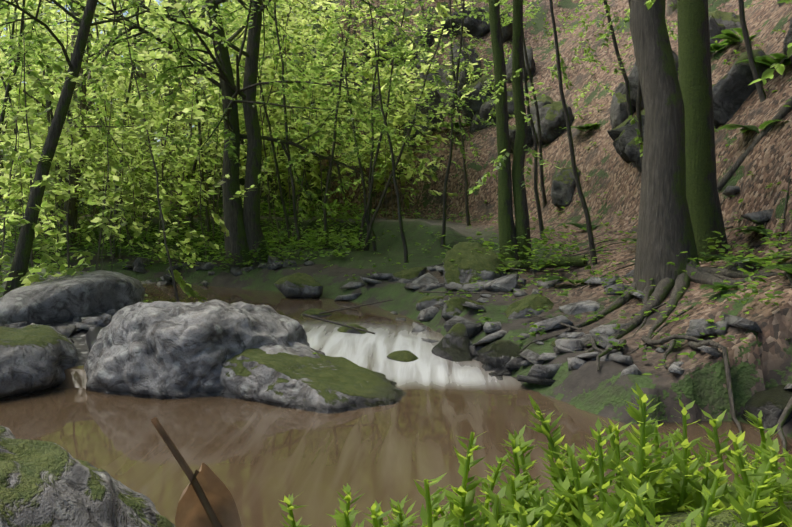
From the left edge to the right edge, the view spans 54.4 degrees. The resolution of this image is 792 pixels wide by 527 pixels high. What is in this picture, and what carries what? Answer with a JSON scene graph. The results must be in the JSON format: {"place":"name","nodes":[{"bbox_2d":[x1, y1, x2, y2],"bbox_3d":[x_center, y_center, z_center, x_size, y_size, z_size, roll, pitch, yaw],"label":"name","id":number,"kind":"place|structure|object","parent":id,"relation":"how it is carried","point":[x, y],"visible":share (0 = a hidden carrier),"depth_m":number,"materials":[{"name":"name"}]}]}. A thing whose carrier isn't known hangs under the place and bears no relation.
{"place":"outdoors","nodes":[
{"label":"outdoors","id":0,"kind":"place"},
{"bbox_2d":[1,0,273,146],"label":"sky","id":1,"kind":"structure","parent":0,"point":[158,1],"materials":[{"name":"white"}]},
{"bbox_2d":[151,417,241,526],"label":"dead leaf","id":2,"kind":"object","parent":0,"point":[206,499],"visible":1,"depth_m":0.49,"materials":[{"name":"brown plant"}]},
{"bbox_2d":[0,0,791,437],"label":"terrain","id":3,"kind":"structure","parent":0,"point":[760,362],"depth_m":11.91,"materials":[{"name":"brown soil"}]},
{"bbox_2d":[0,324,78,399],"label":"rock","id":4,"kind":"object","parent":3,"relation":"on","point":[36,358],"visible":0.67,"depth_m":6.48,"materials":[{"name":"grey stone"}]},
{"bbox_2d":[0,270,145,325],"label":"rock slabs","id":5,"kind":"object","parent":3,"relation":"on","point":[63,298],"visible":0.58,"depth_m":8.20,"materials":[{"name":"grey stone"}]},
{"bbox_2d":[0,426,174,526],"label":"foreground rock","id":6,"kind":"object","parent":3,"relation":"on","point":[47,484],"visible":1,"depth_m":2.45,"materials":[{"name":"grey stone"}]},
{"bbox_2d":[85,327,103,352],"bbox_3d":[-2.775,0.826,7.253,0.240,0.339,0.973,-2,5,-25],"label":"rock","id":7,"kind":"object","parent":3,"relation":"on","point":[91,336],"visible":0.23,"depth_m":7.41,"materials":[{"name":"grey stone"}]},
{"bbox_2d":[84,299,319,398],"bbox_3d":[-1.700,1.062,7.193,2.253,1.513,1.914,0,4,2],"label":"boulder","id":8,"kind":"object","parent":3,"relation":"on","point":[165,350],"visible":0.46,"depth_m":6.50,"materials":[{"name":"grey stone"}]},
{"bbox_2d":[219,348,406,413],"bbox_3d":[-0.690,1.203,6.574,1.834,0.936,1.457,0,4,2],"label":"mossy boulder","id":9,"kind":"object","parent":3,"relation":"on","point":[326,384],"visible":0.5,"depth_m":6.24,"materials":[{"name":"stone"}]},
{"bbox_2d":[0,0,676,302],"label":"tree","id":10,"kind":"object","parent":3,"relation":"on","point":[120,86],"depth_m":14.65,"materials":[{"name":"green plant"}]},
{"bbox_2d":[0,0,791,376],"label":"herbs","id":11,"kind":"object","parent":3,"relation":"on","point":[354,238],"visible":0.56,"depth_m":12.66,"materials":[{"name":"green plant"}]},
{"bbox_2d":[0,186,791,388],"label":"rocks","id":12,"kind":"object","parent":3,"relation":"on","point":[539,373],"visible":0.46,"depth_m":7.69,"materials":[{"name":"grey stone"}]},
{"bbox_2d":[0,0,791,452],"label":"tree","id":13,"kind":"object","parent":3,"relation":"on","point":[664,230],"depth_m":11.31,"materials":[{"name":"green plant"}]},
{"bbox_2d":[213,0,791,209],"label":"rock outcrops","id":14,"kind":"object","parent":3,"relation":"on","point":[732,89],"visible":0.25,"depth_m":15.78,"materials":[{"name":"grey stone"}]},
{"bbox_2d":[412,273,599,339],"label":"rocks","id":15,"kind":"object","parent":3,"relation":"on","point":[507,283],"visible":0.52,"depth_m":8.11,"materials":[{"name":"grey stone"}]},
{"bbox_2d":[274,242,791,432],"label":"mossy rocks","id":16,"kind":"object","parent":3,"relation":"on","point":[453,344],"visible":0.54,"depth_m":8.33,"materials":[{"name":"grey stone"}]},
{"bbox_2d":[376,0,791,291],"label":"ferns","id":17,"kind":"object","parent":3,"relation":"on","point":[729,35],"visible":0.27,"depth_m":9.59,"materials":[{"name":"green plant"}]},
{"bbox_2d":[489,0,727,269],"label":"tree trunks","id":18,"kind":"object","parent":3,"relation":"on","point":[695,83],"visible":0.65,"depth_m":8.48,"materials":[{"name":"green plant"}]},
{"bbox_2d":[604,502,791,526],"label":"rock","id":19,"kind":"object","parent":3,"relation":"on","point":[722,519],"visible":0.15,"depth_m":0.54,"materials":[{"name":"grey stone"}]},
{"bbox_2d":[279,383,791,526],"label":"plants","id":20,"kind":"object","parent":19,"relation":"on","point":[673,483],"visible":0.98,"depth_m":0.59,"materials":[{"name":"green plant"}]},
{"bbox_2d":[0,277,791,526],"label":"stream water","id":21,"kind":"structure","parent":0,"point":[260,460],"depth_m":5.38,"materials":[{"name":"brown liquid"}]},
{"bbox_2d":[301,308,418,361],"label":"rocks","id":22,"kind":"object","parent":21,"relation":"on","point":[404,356],"visible":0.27,"depth_m":8.45,"materials":[{"name":"stone"}]}
]}

